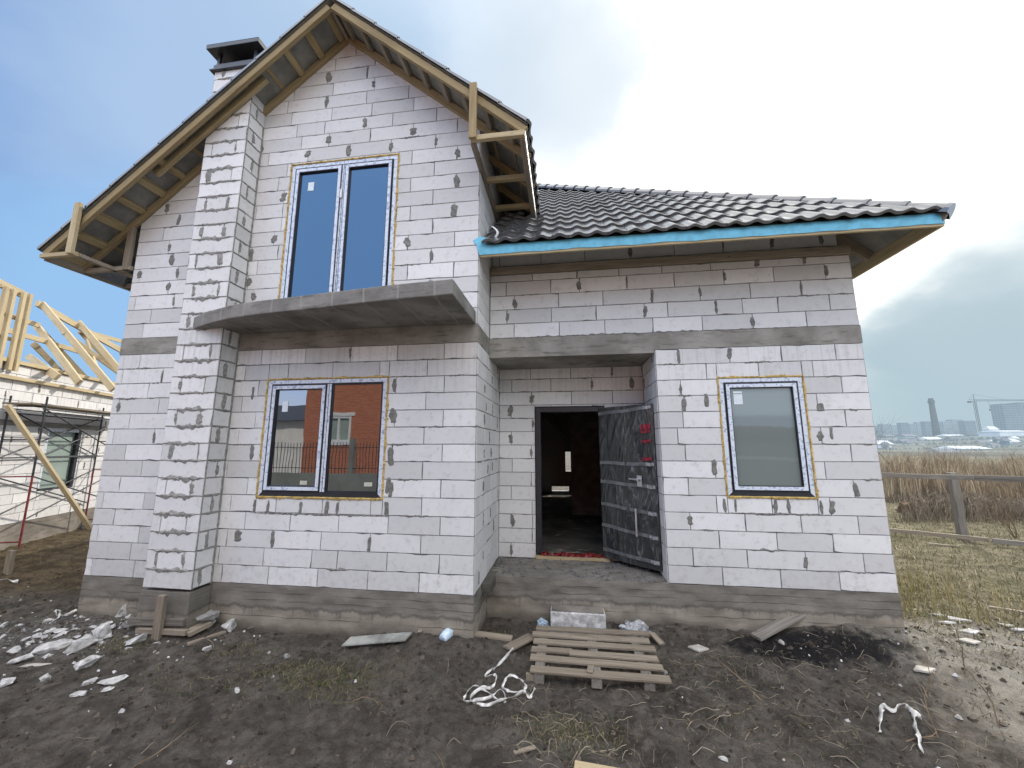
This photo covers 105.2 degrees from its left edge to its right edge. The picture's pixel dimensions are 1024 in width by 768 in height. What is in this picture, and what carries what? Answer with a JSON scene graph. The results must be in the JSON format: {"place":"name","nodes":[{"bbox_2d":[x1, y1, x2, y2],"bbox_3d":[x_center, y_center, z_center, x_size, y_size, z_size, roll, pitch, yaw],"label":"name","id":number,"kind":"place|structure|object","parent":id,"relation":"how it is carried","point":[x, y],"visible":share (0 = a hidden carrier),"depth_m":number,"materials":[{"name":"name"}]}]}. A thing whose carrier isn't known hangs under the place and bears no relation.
{"place":"outdoors","nodes":[
{"label":"outdoors","id":0,"kind":"place"},
{"bbox_2d":[0,436,1023,767],"bbox_3d":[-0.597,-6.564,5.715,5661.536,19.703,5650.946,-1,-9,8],"label":"ground","id":1,"kind":"structure","parent":0,"point":[332,732],"depth_m":3.26,"materials":[{"name":"soil"}]},
{"bbox_2d":[0,677,15,687],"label":"block fragment","id":2,"kind":"object","parent":1,"relation":"on","point":[4,682],"visible":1,"depth_m":3.39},
{"bbox_2d":[0,579,17,582],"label":"plastic strap","id":3,"kind":"object","parent":1,"relation":"on","point":[14,581],"visible":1,"depth_m":6.01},
{"bbox_2d":[3,550,16,574],"bbox_3d":[-8.233,2.973,6.406,0.122,0.480,0.052,-1,-9,8],"label":"wooden stake","id":4,"kind":"object","parent":1,"relation":"on","point":[9,562],"visible":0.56,"depth_m":6.39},
{"bbox_2d":[6,645,20,654],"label":"block fragment","id":5,"kind":"object","parent":1,"relation":"on","point":[13,650],"visible":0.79,"depth_m":3.99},
{"bbox_2d":[6,653,32,664],"bbox_3d":[-4.780,2.680,3.822,0.129,0.055,0.172,2,-9,-11],"label":"block fragment","id":6,"kind":"object","parent":1,"relation":"on","point":[19,659],"visible":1,"depth_m":3.78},
{"bbox_2d":[30,632,41,638],"bbox_3d":[-5.201,2.753,4.282,0.082,0.058,0.111,8,-12,-41],"label":"block chip","id":7,"kind":"object","parent":1,"relation":"on","point":[37,635],"visible":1,"depth_m":4.26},
{"bbox_2d":[20,663,52,667],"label":"block fragment","id":8,"kind":"object","parent":1,"relation":"on","point":[35,665],"visible":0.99,"depth_m":3.68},
{"bbox_2d":[0,530,90,578],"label":"grass patch","id":9,"kind":"object","parent":1,"relation":"on","point":[80,547],"visible":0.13,"depth_m":7.05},
{"bbox_2d":[39,673,51,680],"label":"block fragment","id":10,"kind":"object","parent":1,"relation":"on","point":[47,676],"visible":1,"depth_m":3.44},
{"bbox_2d":[31,638,74,654],"bbox_3d":[-4.722,2.697,4.036,0.171,0.096,0.292,-3,-10,16],"label":"block fragment","id":11,"kind":"object","parent":1,"relation":"on","point":[59,644],"visible":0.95,"depth_m":4.01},
{"bbox_2d":[0,396,110,547],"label":"scaffold","id":12,"kind":"object","parent":1,"relation":"on","point":[46,407],"visible":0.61,"depth_m":8.14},
{"bbox_2d":[3,404,91,529],"bbox_3d":[-8.832,1.671,7.510,0.104,2.799,0.050,-10,20,2],"label":"leaning board","id":13,"kind":"object","parent":12,"relation":"on","point":[39,453],"visible":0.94,"depth_m":7.45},
{"bbox_2d":[0,279,121,549],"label":"neighbour house","id":14,"kind":"structure","parent":1,"relation":"on","point":[72,385],"depth_m":8.76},
{"bbox_2d":[37,429,81,490],"bbox_3d":[-10.304,1.704,8.883,0.100,1.320,0.940,3,-10,-15],"label":"window","id":15,"kind":"structure","parent":14,"relation":"in","point":[64,467],"depth_m":8.99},
{"bbox_2d":[53,628,68,633],"bbox_3d":[-5.019,2.744,4.355,0.106,0.057,0.097,-4,-10,22],"label":"block chip","id":16,"kind":"object","parent":1,"relation":"on","point":[60,630],"visible":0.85,"depth_m":4.34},
{"bbox_2d":[53,631,68,637],"bbox_3d":[-4.943,2.748,4.298,0.091,0.043,0.151,2,-9,-11],"label":"block chip","id":17,"kind":"object","parent":1,"relation":"on","point":[60,634],"visible":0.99,"depth_m":4.28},
{"bbox_2d":[51,609,76,622],"bbox_3d":[-5.356,2.713,4.578,0.243,0.060,0.289,1,-9,-6],"label":"plastic strap","id":18,"kind":"object","parent":1,"relation":"on","point":[60,615],"visible":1,"depth_m":4.64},
{"bbox_2d":[69,690,87,696],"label":"block fragment","id":19,"kind":"object","parent":1,"relation":"on","point":[80,693],"visible":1,"depth_m":3.23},
{"bbox_2d":[64,634,98,653],"bbox_3d":[-4.433,2.671,4.043,0.242,0.140,0.159,9,-13,-44],"label":"block fragment","id":20,"kind":"object","parent":1,"relation":"on","point":[82,643],"visible":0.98,"depth_m":4.00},
{"bbox_2d":[73,655,101,670],"bbox_3d":[-3.971,2.611,3.664,0.076,0.094,0.202,-1,-9,9],"label":"block fragment","id":21,"kind":"object","parent":1,"relation":"on","point":[88,661],"visible":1,"depth_m":3.64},
{"bbox_2d":[80,677,97,686],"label":"block fragment","id":22,"kind":"object","parent":1,"relation":"on","point":[91,681],"visible":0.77,"depth_m":3.43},
{"bbox_2d":[92,622,111,638],"bbox_3d":[-4.424,2.671,4.218,0.166,0.173,0.133,-4,-10,24],"label":"block fragment","id":23,"kind":"object","parent":1,"relation":"on","point":[101,631],"visible":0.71,"depth_m":4.18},
{"bbox_2d":[103,632,111,638],"bbox_3d":[-4.346,2.705,4.205,0.119,0.056,0.068,-7,-11,36],"label":"block chip","id":24,"kind":"object","parent":1,"relation":"on","point":[108,636],"visible":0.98,"depth_m":4.18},
{"bbox_2d":[101,686,114,691],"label":"block fragment","id":25,"kind":"object","parent":1,"relation":"on","point":[109,688],"visible":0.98,"depth_m":3.32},
{"bbox_2d":[98,674,128,684],"bbox_3d":[-3.518,2.612,3.449,0.206,0.050,0.092,8,-12,-40],"label":"block fragment","id":26,"kind":"object","parent":1,"relation":"on","point":[112,680],"visible":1,"depth_m":3.44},
{"bbox_2d":[115,604,126,616],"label":"block fragment","id":27,"kind":"object","parent":1,"relation":"on","point":[122,612],"visible":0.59,"depth_m":4.65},
{"bbox_2d":[120,616,136,628],"bbox_3d":[-4.289,2.691,4.404,0.170,0.107,0.161,8,-12,-42],"label":"stone","id":28,"kind":"object","parent":1,"relation":"on","point":[123,625],"visible":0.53,"depth_m":4.35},
{"bbox_2d":[125,633,147,645],"bbox_3d":[-3.917,2.672,4.085,0.116,0.101,0.257,1,-9,-7],"label":"block fragment","id":29,"kind":"object","parent":1,"relation":"on","point":[136,639],"visible":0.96,"depth_m":4.05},
{"bbox_2d":[151,594,167,640],"bbox_3d":[-3.787,2.581,4.195,0.088,0.590,0.052,-1,-9,8],"label":"wooden stake","id":30,"kind":"object","parent":1,"relation":"on","point":[159,615],"visible":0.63,"depth_m":4.19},
{"bbox_2d":[135,627,188,635],"bbox_3d":[-3.765,2.659,4.208,0.641,0.052,0.053,-4,-10,10],"label":"plank piece","id":31,"kind":"object","parent":1,"relation":"on","point":[168,631],"visible":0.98,"depth_m":4.18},
{"bbox_2d":[127,617,186,625],"bbox_3d":[-3.870,2.588,4.264,0.701,0.071,0.042,-4,-10,8],"label":"plank piece","id":32,"kind":"object","parent":31,"relation":"on","point":[146,621],"visible":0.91,"depth_m":4.25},
{"bbox_2d":[186,621,211,636],"bbox_3d":[-3.409,2.651,4.248,0.132,0.042,0.212,-5,-2,26],"label":"plank piece","id":33,"kind":"object","parent":31,"relation":"on","point":[197,628],"visible":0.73,"depth_m":4.23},
{"bbox_2d":[196,609,219,622],"bbox_3d":[-3.376,2.597,4.363,0.134,0.091,0.302,-1,-9,6],"label":"stone","id":34,"kind":"object","parent":33,"relation":"on","point":[210,614],"visible":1,"depth_m":4.34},
{"bbox_2d":[132,718,198,767],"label":"dry twig","id":35,"kind":"object","parent":1,"relation":"on","point":[164,747],"visible":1,"depth_m":2.65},
{"bbox_2d":[186,630,225,645],"bbox_3d":[-3.245,2.701,4.166,0.052,0.028,0.339,-6,-10,34],"label":"plank piece","id":36,"kind":"object","parent":1,"relation":"on","point":[208,636],"visible":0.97,"depth_m":4.17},
{"bbox_2d":[202,645,211,651],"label":"block fragment","id":37,"kind":"object","parent":1,"relation":"on","point":[207,648],"visible":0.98,"depth_m":3.96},
{"bbox_2d":[221,618,236,631],"bbox_3d":[-3.170,2.711,4.384,0.128,0.133,0.221,3,-10,-18],"label":"block fragment","id":38,"kind":"object","parent":1,"relation":"on","point":[229,625],"visible":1,"depth_m":4.36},
{"bbox_2d":[345,697,382,704],"bbox_3d":[-1.186,2.591,3.171,0.328,0.079,0.061,-2,-9,11],"label":"dry twig","id":39,"kind":"object","parent":1,"relation":"on","point":[364,697],"visible":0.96,"depth_m":3.18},
{"bbox_2d":[341,631,411,646],"bbox_3d":[-1.380,2.620,4.026,0.705,0.114,0.117,-1,-9,3],"label":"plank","id":40,"kind":"object","parent":1,"relation":"on","point":[377,638],"visible":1,"depth_m":4.02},
{"bbox_2d":[439,628,452,640],"bbox_3d":[-0.676,2.623,4.135,0.160,0.117,0.200,-5,4,30],"label":"plastic cup","id":41,"kind":"object","parent":1,"relation":"on","point":[446,634],"visible":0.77,"depth_m":4.07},
{"bbox_2d":[475,631,512,641],"bbox_3d":[-0.211,2.667,4.146,0.429,0.026,0.103,1,-9,10],"label":"plank piece","id":42,"kind":"object","parent":1,"relation":"on","point":[492,635],"visible":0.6,"depth_m":4.12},
{"bbox_2d":[37,0,955,638],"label":"unfinished house","id":43,"kind":"structure","parent":1,"relation":"on","point":[403,332],"depth_m":4.83,"materials":[{"name":"concrete"}]},
{"bbox_2d":[255,375,388,501],"bbox_3d":[-2.251,0.639,4.705,1.644,1.480,0.106,-1,-9,8],"label":"window","id":44,"kind":"structure","parent":43,"relation":"in","point":[322,437],"depth_m":4.69,"materials":[{"name":"clear glass"}]},
{"bbox_2d":[278,153,399,298],"bbox_3d":[-2.243,-1.939,5.120,1.595,2.213,0.110,-1,-9,8],"label":"window","id":45,"kind":"structure","parent":43,"relation":"in","point":[341,225],"depth_m":5.12,"materials":[{"name":"blue glass"}]},
{"bbox_2d":[493,557,658,581],"bbox_3d":[0.771,2.383,5.095,2.043,0.033,0.817,-1,-9,8],"label":"loose mortar","id":46,"kind":"object","parent":43,"relation":"on","point":[529,560],"visible":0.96,"depth_m":5.04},
{"bbox_2d":[535,403,662,571],"bbox_3d":[1.178,1.379,5.515,1.750,2.145,0.503,-5,-10,28],"label":"entrance door","id":47,"kind":"structure","parent":43,"relation":"in","point":[631,533],"depth_m":5.26,"materials":[{"name":"black metal"}]},
{"bbox_2d":[716,374,818,499],"bbox_3d":[3.011,0.616,4.670,1.017,1.476,0.106,-1,-9,8],"label":"window","id":48,"kind":"structure","parent":43,"relation":"in","point":[767,449],"depth_m":4.64,"materials":[{"name":"clear glass"}]},
{"bbox_2d":[463,647,535,706],"bbox_3d":[-0.015,2.598,3.432,0.491,0.112,0.805,-6,-11,31],"label":"plastic strap","id":49,"kind":"object","parent":1,"relation":"on","point":[482,688],"visible":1,"depth_m":3.29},
{"bbox_2d":[0,570,1023,767],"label":"soil clods","id":50,"kind":"object","parent":1,"relation":"on","point":[469,720],"visible":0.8,"depth_m":3.25,"materials":[{"name":"soil"}]},
{"bbox_2d":[0,586,1023,767],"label":"rubble chips","id":51,"kind":"object","parent":1,"relation":"on","point":[122,710],"visible":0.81,"depth_m":3.87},
{"bbox_2d":[2,605,1023,767],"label":"grass tufts","id":52,"kind":"object","parent":1,"relation":"on","point":[364,673],"visible":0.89,"depth_m":3.40,"materials":[{"name":"plant"}]},
{"bbox_2d":[11,579,1023,767],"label":"dry stalks","id":53,"kind":"object","parent":1,"relation":"on","point":[721,705],"visible":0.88,"depth_m":3.01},
{"bbox_2d":[503,633,536,650],"bbox_3d":[0.088,2.679,4.068,0.122,0.026,0.404,-8,-15,40],"label":"plank piece","id":54,"kind":"object","parent":1,"relation":"on","point":[521,641],"visible":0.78,"depth_m":4.04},
{"bbox_2d":[513,745,535,754],"bbox_3d":[0.087,2.520,2.696,0.161,0.017,0.032,7,-11,-23],"label":"plank piece","id":55,"kind":"object","parent":1,"relation":"on","point":[528,748],"visible":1,"depth_m":2.69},
{"bbox_2d":[537,618,548,625],"bbox_3d":[0.361,2.787,4.574,0.144,0.090,0.122,-1,-9,8],"label":"plastic bag","id":56,"kind":"object","parent":1,"relation":"on","point":[541,621],"visible":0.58,"depth_m":4.56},
{"bbox_2d":[550,604,605,634],"bbox_3d":[0.753,2.724,4.486,0.619,0.279,0.210,-1,-9,8],"label":"step block","id":57,"kind":"object","parent":1,"relation":"on","point":[578,616],"depth_m":4.41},
{"bbox_2d":[574,760,616,767],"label":"plank piece","id":58,"kind":"object","parent":1,"relation":"on","point":[579,764],"visible":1,"depth_m":2.54,"materials":[{"name":"brown wood"}]},
{"bbox_2d":[526,625,671,691],"bbox_3d":[0.799,2.664,3.837,1.244,0.132,0.942,-1,-9,8],"label":"pallet","id":59,"kind":"object","parent":1,"relation":"on","point":[592,656],"visible":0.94,"depth_m":3.72,"materials":[{"name":"wood"}]},
{"bbox_2d":[619,619,651,636],"bbox_3d":[1.378,2.727,4.362,0.391,0.185,0.250,-1,-9,8],"label":"plastic film","id":60,"kind":"object","parent":1,"relation":"on","point":[638,625],"visible":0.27,"depth_m":4.33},
{"bbox_2d":[649,632,664,644],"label":"plank piece","id":61,"kind":"object","parent":1,"relation":"on","point":[656,638],"visible":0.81,"depth_m":4.15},
{"bbox_2d":[688,644,708,652],"bbox_3d":[1.915,2.714,4.021,0.178,0.027,0.107,3,-10,-19],"label":"tile shard","id":62,"kind":"object","parent":1,"relation":"on","point":[698,648],"visible":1,"depth_m":4.00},
{"bbox_2d":[718,756,727,761],"bbox_3d":[1.405,2.494,2.606,0.062,0.027,0.038,-6,-11,32],"label":"stone","id":63,"kind":"object","parent":1,"relation":"on","point":[724,758],"visible":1,"depth_m":2.60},
{"bbox_2d":[706,649,760,699],"bbox_3d":[1.891,2.496,3.423,0.083,0.188,0.578,2,-10,-15],"label":"dry twig","id":64,"kind":"object","parent":1,"relation":"on","point":[735,674],"visible":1,"depth_m":3.36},
{"bbox_2d":[751,614,805,641],"bbox_3d":[2.902,2.607,4.242,0.722,0.038,0.122,-10,-5,-19],"label":"plank piece","id":65,"kind":"object","parent":1,"relation":"on","point":[761,634],"visible":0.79,"depth_m":4.20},
{"bbox_2d":[874,426,881,436],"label":"apartment block","id":66,"kind":"structure","parent":1,"relation":"on","point":[878,430],"depth_m":904.06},
{"bbox_2d":[877,424,891,434],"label":"apartment block","id":67,"kind":"structure","parent":1,"relation":"on","point":[887,431],"depth_m":924.90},
{"bbox_2d":[876,440,892,447],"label":"warehouse","id":68,"kind":"structure","parent":1,"relation":"on","point":[879,442],"depth_m":261.26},
{"bbox_2d":[879,442,890,448],"bbox_3d":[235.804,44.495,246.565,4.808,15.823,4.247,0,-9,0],"label":"house","id":69,"kind":"structure","parent":1,"relation":"on","point":[884,444],"depth_m":246.74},
{"bbox_2d":[878,435,893,437],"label":"house","id":70,"kind":"structure","parent":1,"relation":"on","point":[888,436],"depth_m":532.69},
{"bbox_2d":[891,425,897,434],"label":"apartment block","id":71,"kind":"structure","parent":1,"relation":"on","point":[894,429],"depth_m":945.00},
{"bbox_2d":[878,703,923,753],"bbox_3d":[2.860,2.488,2.891,0.521,0.112,0.238,9,-13,-44],"label":"plastic strap","id":72,"kind":"object","parent":1,"relation":"on","point":[914,713],"visible":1,"depth_m":2.93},
{"bbox_2d":[896,423,909,434],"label":"apartment block","id":73,"kind":"structure","parent":1,"relation":"on","point":[902,428],"depth_m":905.89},
{"bbox_2d":[894,439,913,442],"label":"house","id":74,"kind":"structure","parent":1,"relation":"on","point":[899,440],"depth_m":341.20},
{"bbox_2d":[898,434,913,438],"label":"house","id":75,"kind":"structure","parent":1,"relation":"on","point":[901,436],"depth_m":450.69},
{"bbox_2d":[875,409,949,480],"bbox_3d":[16.609,3.061,18.044,3.206,3.976,4.881,-1,-9,8],"label":"bare bush","id":76,"kind":"object","parent":1,"relation":"on","point":[897,448],"visible":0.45,"depth_m":17.13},
{"bbox_2d":[909,424,918,435],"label":"apartment block","id":77,"kind":"structure","parent":1,"relation":"on","point":[913,428],"depth_m":924.90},
{"bbox_2d":[913,422,921,435],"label":"apartment block","id":78,"kind":"structure","parent":1,"relation":"on","point":[919,428],"depth_m":945.39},
{"bbox_2d":[895,497,944,514],"bbox_3d":[12.916,3.879,12.338,1.239,0.600,1.021,-1,-9,8],"label":"weed heap","id":79,"kind":"object","parent":1,"relation":"on","point":[900,505],"visible":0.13,"depth_m":12.37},
{"bbox_2d":[905,728,936,741],"bbox_3d":[2.897,2.483,2.747,0.293,0.041,0.099,4,-10,-22],"label":"dry twig","id":80,"kind":"object","parent":1,"relation":"on","point":[922,737],"visible":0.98,"depth_m":2.74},
{"bbox_2d":[913,665,935,673],"bbox_3d":[3.698,2.564,3.520,0.204,0.018,0.144,0,-18,-4],"label":"tile shard","id":81,"kind":"object","parent":1,"relation":"on","point":[922,669],"visible":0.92,"depth_m":3.50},
{"bbox_2d":[912,636,938,737],"bbox_3d":[3.096,2.222,2.903,0.124,0.626,0.179,-5,-10,29],"label":"dry twig","id":82,"kind":"object","parent":1,"relation":"on","point":[925,695],"visible":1,"depth_m":2.90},
{"bbox_2d":[920,421,932,436],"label":"apartment block","id":83,"kind":"structure","parent":1,"relation":"on","point":[925,428],"depth_m":906.63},
{"bbox_2d":[919,437,941,438],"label":"warehouse","id":84,"kind":"structure","parent":1,"relation":"on","point":[930,438],"depth_m":424.69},
{"bbox_2d":[927,398,940,435],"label":"smokestack","id":85,"kind":"object","parent":1,"relation":"on","point":[934,421],"visible":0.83,"depth_m":705.05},
{"bbox_2d":[896,425,980,482],"bbox_3d":[23.856,3.659,21.239,3.476,3.839,4.433,-4,-10,21],"label":"bare bush","id":86,"kind":"object","parent":1,"relation":"on","point":[956,448],"visible":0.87,"depth_m":21.24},
{"bbox_2d":[927,543,958,547],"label":"plank piece","id":87,"kind":"object","parent":1,"relation":"on","point":[941,544],"visible":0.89,"depth_m":8.12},
{"bbox_2d":[926,449,961,451],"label":"warehouse","id":88,"kind":"structure","parent":1,"relation":"on","point":[940,450],"depth_m":170.88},
{"bbox_2d":[939,421,952,434],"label":"apartment block","id":89,"kind":"structure","parent":1,"relation":"on","point":[944,426],"depth_m":926.03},
{"bbox_2d":[936,621,955,623],"bbox_3d":[5.046,2.772,4.556,0.180,0.018,0.078,-9,-19,21],"label":"tile shard","id":90,"kind":"object","parent":1,"relation":"on","point":[948,622],"visible":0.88,"depth_m":4.54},
{"bbox_2d":[876,433,1023,449],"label":"treeline","id":91,"kind":"object","parent":1,"relation":"on","point":[972,438],"visible":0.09,"depth_m":300.42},
{"bbox_2d":[878,446,1023,502],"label":"reeds","id":92,"kind":"object","parent":1,"relation":"on","point":[922,467],"visible":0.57,"depth_m":15.84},
{"bbox_2d":[944,436,959,441],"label":"house","id":93,"kind":"structure","parent":1,"relation":"on","point":[951,438],"depth_m":343.73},
{"bbox_2d":[881,473,1023,545],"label":"wooden fence","id":94,"kind":"object","parent":1,"relation":"on","point":[957,506],"visible":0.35,"depth_m":8.73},
{"bbox_2d":[884,481,1023,522],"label":"weeds","id":95,"kind":"object","parent":1,"relation":"on","point":[937,508],"visible":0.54,"depth_m":11.22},
{"bbox_2d":[945,419,962,434],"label":"apartment block","id":96,"kind":"structure","parent":1,"relation":"on","point":[954,423],"depth_m":946.54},
{"bbox_2d":[885,495,1023,646],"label":"grass","id":97,"kind":"structure","parent":1,"relation":"on","point":[1013,594],"depth_m":6.38,"materials":[{"name":"plant"}]},
{"bbox_2d":[948,616,971,621],"bbox_3d":[5.307,2.791,4.647,0.220,0.018,0.076,-4,-1,20],"label":"tile shard","id":98,"kind":"object","parent":1,"relation":"on","point":[954,618],"visible":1,"depth_m":4.63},
{"bbox_2d":[955,616,965,673],"bbox_3d":[4.005,2.338,3.493,0.022,0.501,0.149,-8,-12,41],"label":"dry twig","id":99,"kind":"object","parent":1,"relation":"on","point":[962,650],"visible":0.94,"depth_m":3.50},
{"bbox_2d":[932,446,991,449],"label":"warehouse","id":100,"kind":"structure","parent":1,"relation":"on","point":[966,448],"depth_m":201.85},
{"bbox_2d":[957,421,977,434],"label":"apartment block","id":101,"kind":"structure","parent":1,"relation":"on","point":[968,427],"depth_m":906.26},
{"bbox_2d":[956,638,980,644],"bbox_3d":[4.655,2.618,3.985,0.212,0.033,0.101,3,-10,-18],"label":"tile shard","id":102,"kind":"object","parent":1,"relation":"on","point":[968,640],"visible":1,"depth_m":3.97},
{"bbox_2d":[959,628,979,634],"bbox_3d":[4.956,2.679,4.238,0.173,0.018,0.101,-8,-5,11],"label":"tile shard","id":103,"kind":"object","parent":1,"relation":"on","point":[970,631],"visible":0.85,"depth_m":4.23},
{"bbox_2d":[956,656,999,726],"bbox_3d":[3.507,2.303,2.918,0.300,0.507,0.089,3,-10,-17],"label":"dry twig","id":104,"kind":"object","parent":1,"relation":"on","point":[987,695],"visible":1,"depth_m":2.96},
{"bbox_2d":[947,430,1023,499],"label":"bare bush","id":105,"kind":"object","parent":1,"relation":"on","point":[1009,486],"visible":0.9,"depth_m":14.72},
{"bbox_2d":[982,426,998,430],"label":"warehouse","id":106,"kind":"structure","parent":1,"relation":"on","point":[990,428],"depth_m":473.25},
{"bbox_2d":[960,461,1022,538],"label":"bare bush","id":107,"kind":"object","parent":1,"relation":"on","point":[1006,519],"visible":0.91,"depth_m":9.19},
{"bbox_2d":[984,443,1001,445],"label":"house","id":108,"kind":"structure","parent":1,"relation":"on","point":[992,444],"depth_m":254.56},
{"bbox_2d":[967,394,1023,431],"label":"tower crane","id":109,"kind":"object","parent":1,"relation":"on","point":[978,424],"visible":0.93,"depth_m":616.93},
{"bbox_2d":[990,437,1001,441],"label":"house","id":110,"kind":"structure","parent":1,"relation":"on","point":[995,439],"depth_m":322.03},
{"bbox_2d":[978,431,1023,435],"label":"warehouse","id":111,"kind":"structure","parent":1,"relation":"on","point":[1004,433],"depth_m":461.41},
{"bbox_2d":[997,438,1011,444],"bbox_3d":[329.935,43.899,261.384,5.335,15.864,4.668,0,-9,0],"label":"house","id":112,"kind":"structure","parent":1,"relation":"on","point":[1004,441],"depth_m":261.23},
{"bbox_2d":[998,623,1013,626],"bbox_3d":[5.745,2.797,4.537,0.169,0.018,0.101,6,-13,-3],"label":"tile shard","id":113,"kind":"object","parent":1,"relation":"on","point":[1001,624],"visible":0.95,"depth_m":4.54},
{"bbox_2d":[989,605,1023,613],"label":"plank piece","id":114,"kind":"object","parent":1,"relation":"on","point":[994,607],"visible":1,"depth_m":4.99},
{"bbox_2d":[990,404,1023,430],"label":"building","id":115,"kind":"structure","parent":1,"relation":"on","point":[1007,417],"depth_m":624.71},
{"bbox_2d":[997,439,1020,442],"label":"house","id":116,"kind":"structure","parent":1,"relation":"on","point":[1015,441],"depth_m":288.00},
{"bbox_2d":[1006,402,1023,414],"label":"tower wing","id":117,"kind":"structure","parent":1,"relation":"on","point":[1022,404],"depth_m":646.98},
{"bbox_2d":[1010,627,1023,630],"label":"tile shard","id":118,"kind":"object","parent":1,"relation":"on","point":[1019,629],"visible":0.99,"depth_m":4.41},
{"bbox_2d":[0,0,1023,432],"label":"sky","id":119,"kind":"structure","parent":0,"point":[916,101],"materials":[{"name":"white"}]},
{"bbox_2d":[587,665,593,672],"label":"plank piece","id":120,"kind":"object","parent":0,"point":[590,668],"visible":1,"depth_m":3.47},
{"bbox_2d":[896,555,1023,637],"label":"tall grass","id":121,"kind":"structure","parent":0,"point":[934,599],"depth_m":5.16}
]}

